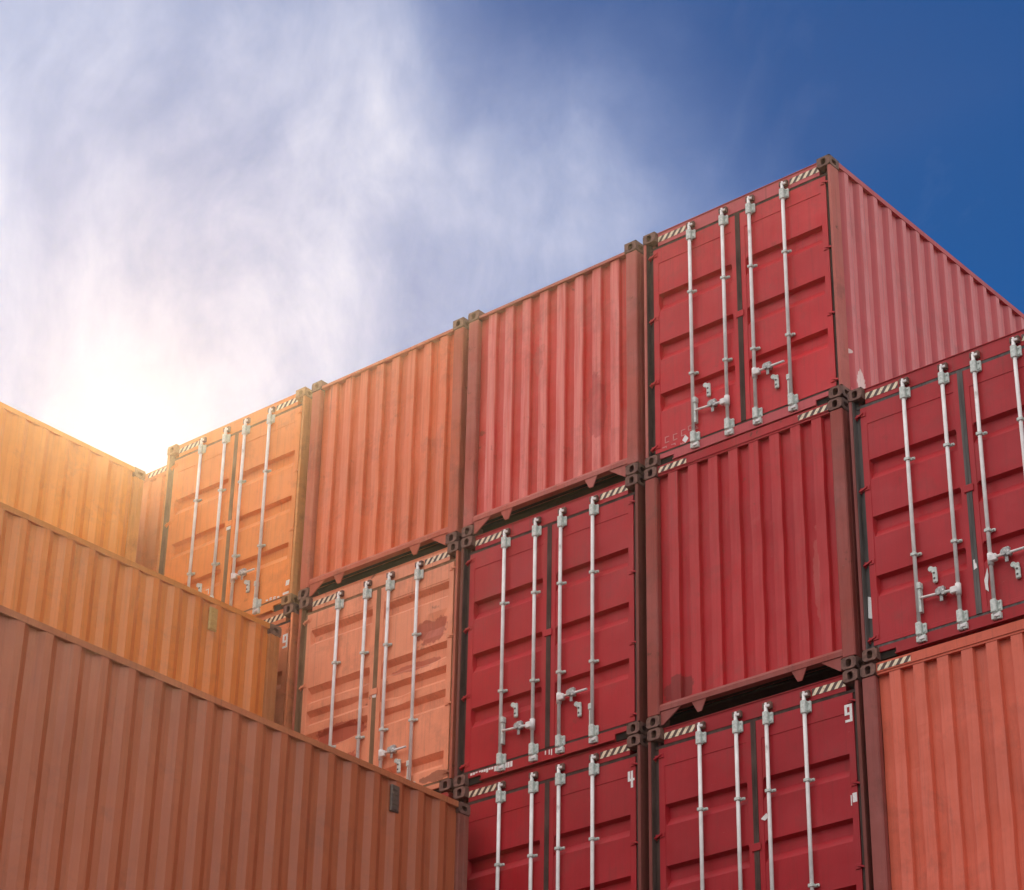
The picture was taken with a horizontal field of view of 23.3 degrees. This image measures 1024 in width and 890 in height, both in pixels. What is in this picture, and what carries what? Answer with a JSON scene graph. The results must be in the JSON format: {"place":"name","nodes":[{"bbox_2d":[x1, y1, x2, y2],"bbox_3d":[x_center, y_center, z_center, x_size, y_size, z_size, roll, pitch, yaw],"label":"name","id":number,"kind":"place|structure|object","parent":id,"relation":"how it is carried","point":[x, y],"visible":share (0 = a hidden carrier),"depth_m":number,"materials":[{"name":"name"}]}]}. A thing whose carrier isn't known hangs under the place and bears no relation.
{"place":"outdoors","nodes":[
{"label":"outdoors","id":0,"kind":"place"},
{"bbox_2d":[136,465,166,571],"bbox_3d":[-3.302,2.990,33.702,2.438,2.910,6.058,-22,-37,35],"label":"shipping container","id":1,"kind":"object","parent":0,"point":[150,521],"visible":0.03,"depth_m":31.66,"materials":[{"name":"orange metal"}]},
{"bbox_2d":[0,0,1023,473],"label":"sky","id":2,"kind":"structure","parent":0,"point":[213,213],"materials":[{"name":"blue"}]},
{"bbox_2d":[860,619,1023,889],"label":"shipping container","id":3,"kind":"object","parent":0,"point":[944,731],"visible":1,"depth_m":21.88,"materials":[{"name":"metal"}]},
{"bbox_2d":[847,329,1023,663],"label":"shipping container","id":4,"kind":"object","parent":3,"relation":"on","point":[937,450],"visible":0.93,"depth_m":23.07,"materials":[{"name":"red metal"}]},
{"bbox_2d":[852,362,979,648],"bbox_3d":[3.773,0.582,23.221,1.206,2.794,0.148,-22,-37,35],"label":"door","id":5,"kind":"structure","parent":4,"relation":"in","point":[918,565],"depth_m":23.21,"materials":[{"name":"red paint"}]},
{"bbox_2d":[959,335,1023,620],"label":"door","id":6,"kind":"structure","parent":4,"relation":"in","point":[992,389],"depth_m":22.78,"materials":[{"name":"red paint"}]},
{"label":"shipping container","id":7,"kind":"object","parent":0,"visible":0},
{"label":"shipping container","id":8,"kind":"object","parent":7,"relation":"on","visible":0},
{"bbox_2d":[441,791,453,798],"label":"shipping container","id":9,"kind":"object","parent":8,"relation":"on","point":[449,794],"visible":0.04,"depth_m":25.79,"materials":[{"name":"red metal"}]},
{"bbox_2d":[292,540,460,792],"bbox_3d":[0.406,3.838,29.135,2.438,2.910,6.081,-22,-37,35],"label":"shipping container","id":10,"kind":"object","parent":9,"relation":"on","point":[376,672],"visible":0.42,"depth_m":27.25,"materials":[{"name":"metal"}]},
{"bbox_2d":[294,580,379,762],"bbox_3d":[-1.937,2.891,27.514,1.221,2.794,0.186,-22,-37,35],"label":"door","id":11,"kind":"structure","parent":10,"relation":"in","point":[337,650],"depth_m":27.73,"materials":[{"name":"paint"}]},
{"bbox_2d":[298,317,468,600],"bbox_3d":[0.441,1.322,30.597,2.438,2.910,6.058,-22,-37,35],"label":"shipping container","id":12,"kind":"object","parent":10,"relation":"on","point":[385,473],"visible":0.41,"depth_m":28.59,"materials":[{"name":"orange metal"}]},
{"bbox_2d":[371,558,455,786],"bbox_3d":[-1.046,2.534,26.847,1.185,2.794,0.183,-22,-37,35],"label":"door","id":13,"kind":"structure","parent":10,"relation":"in","point":[412,706],"depth_m":26.91,"materials":[{"name":"paint"}]},
{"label":"shipping container","id":14,"kind":"object","parent":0,"visible":0},
{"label":"shipping container","id":15,"kind":"object","parent":14,"relation":"on","visible":0},
{"bbox_2d":[453,733,648,889],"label":"shipping container","id":16,"kind":"object","parent":15,"relation":"on","point":[579,821],"visible":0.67,"depth_m":24.57,"materials":[{"name":"metal"}]},
{"bbox_2d":[457,771,547,889],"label":"door","id":17,"kind":"structure","parent":16,"relation":"in","point":[507,830],"depth_m":25.01,"materials":[{"name":"paint"}]},
{"bbox_2d":[453,473,647,787],"bbox_3d":[2.295,3.084,27.725,2.438,2.910,6.081,-22,-37,35],"label":"shipping container","id":18,"kind":"object","parent":16,"relation":"on","point":[552,654],"visible":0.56,"depth_m":25.73,"materials":[{"name":"metal"}]},
{"bbox_2d":[457,516,549,775],"bbox_3d":[-0.074,2.135,26.102,1.185,2.794,0.149,-22,-37,35],"label":"door","id":19,"kind":"structure","parent":18,"relation":"in","point":[503,703],"depth_m":26.09,"materials":[{"name":"paint"}]},
{"bbox_2d":[461,240,645,537],"bbox_3d":[2.358,0.551,29.154,2.438,2.910,6.058,-22,-37,35],"label":"shipping container","id":20,"kind":"object","parent":18,"relation":"on","point":[555,415],"visible":0.37,"depth_m":27.14,"materials":[{"name":"red metal"}]},
{"bbox_2d":[547,492,636,754],"bbox_3d":[0.831,1.774,25.425,1.185,2.794,0.149,-22,-37,35],"label":"door","id":21,"kind":"structure","parent":18,"relation":"in","point":[592,670],"depth_m":25.42,"materials":[{"name":"paint"}]},
{"bbox_2d":[546,747,638,889],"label":"door","id":22,"kind":"structure","parent":16,"relation":"in","point":[592,832],"depth_m":24.33,"materials":[{"name":"paint"}]},
{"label":"shipping container","id":23,"kind":"object","parent":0,"visible":0},
{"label":"shipping container","id":24,"kind":"object","parent":23,"relation":"on","visible":0},
{"bbox_2d":[647,667,873,889],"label":"shipping container","id":25,"kind":"object","parent":24,"relation":"on","point":[769,793],"visible":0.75,"depth_m":23.09,"materials":[{"name":"red metal"}]},
{"bbox_2d":[651,710,757,889],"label":"door","id":26,"kind":"structure","parent":25,"relation":"in","point":[704,811],"depth_m":23.50,"materials":[{"name":"red paint"}]},
{"bbox_2d":[644,396,865,729],"bbox_3d":[4.228,2.320,26.294,2.438,2.910,6.058,-22,-37,35],"label":"shipping container","id":27,"kind":"object","parent":25,"relation":"on","point":[752,586],"visible":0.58,"depth_m":24.29,"materials":[{"name":"red metal"}]},
{"bbox_2d":[643,154,1023,468],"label":"shipping container","id":28,"kind":"object","parent":27,"relation":"on","point":[823,279],"visible":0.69,"depth_m":25.82,"materials":[{"name":"red metal"}]},
{"bbox_2d":[646,206,743,456],"bbox_3d":[1.914,-1.175,26.079,1.185,2.794,0.149,-22,-37,35],"label":"door","id":29,"kind":"structure","parent":28,"relation":"in","point":[695,392],"depth_m":26.07,"materials":[{"name":"red paint"}]},
{"bbox_2d":[737,171,838,425],"bbox_3d":[2.820,-1.537,25.402,1.185,2.794,0.148,-22,-37,35],"label":"door","id":30,"kind":"structure","parent":28,"relation":"in","point":[789,356],"depth_m":25.40,"materials":[{"name":"red paint"}]},
{"bbox_2d":[753,681,865,889],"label":"door","id":31,"kind":"structure","parent":25,"relation":"in","point":[809,825],"depth_m":22.76,"materials":[{"name":"red paint"}]},
{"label":"shipping container","id":32,"kind":"object","parent":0,"visible":0},
{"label":"shipping container","id":33,"kind":"object","parent":32,"relation":"on","visible":0},
{"bbox_2d":[0,402,145,562],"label":"shipping container","id":34,"kind":"object","parent":33,"relation":"on","point":[55,477],"visible":0.38,"depth_m":30.26,"materials":[{"name":"orange metal"}]},
{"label":"shipping container","id":35,"kind":"object","parent":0,"visible":0},
{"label":"shipping container","id":36,"kind":"object","parent":35,"relation":"on","visible":0},
{"bbox_2d":[0,502,281,721],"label":"shipping container","id":37,"kind":"object","parent":36,"relation":"on","point":[78,587],"visible":0.43,"depth_m":26.72,"materials":[{"name":"orange metal"}]},
{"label":"shipping container","id":38,"kind":"object","parent":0,"visible":0},
{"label":"shipping container","id":39,"kind":"object","parent":38,"relation":"on","visible":0},
{"bbox_2d":[0,605,470,889],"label":"shipping container","id":40,"kind":"object","parent":39,"relation":"on","point":[117,772],"visible":1,"depth_m":22.24,"materials":[{"name":"orange metal"}]},
{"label":"shipping container","id":41,"kind":"object","parent":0,"visible":0},
{"bbox_2d":[259,602,299,729],"bbox_3d":[-1.528,4.611,30.580,2.438,2.910,6.081,-22,-37,35],"label":"shipping container","id":42,"kind":"object","parent":41,"relation":"on","point":[286,618],"visible":0.03,"depth_m":28.38,"materials":[{"name":"orange metal"}]},
{"bbox_2d":[156,387,312,617],"bbox_3d":[-1.511,2.088,32.031,2.438,2.910,6.081,-22,-37,35],"label":"shipping container","id":43,"kind":"object","parent":42,"relation":"on","point":[232,520],"visible":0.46,"depth_m":30.07,"materials":[{"name":"orange metal"}]},
{"bbox_2d":[159,426,237,601],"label":"door","id":44,"kind":"structure","parent":43,"relation":"in","point":[193,554],"depth_m":30.59,"materials":[{"name":"orange paint"}]},
{"bbox_2d":[223,403,302,614],"bbox_3d":[-2.975,0.777,29.731,1.185,2.794,0.148,-22,-37,35],"label":"door","id":45,"kind":"structure","parent":43,"relation":"in","point":[265,476],"depth_m":29.75,"materials":[{"name":"orange paint"}]},
{"bbox_2d":[274,620,290,725],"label":"door","id":46,"kind":"structure","parent":42,"relation":"in","point":[285,626],"depth_m":28.37,"materials":[{"name":"orange paint"}]}
]}

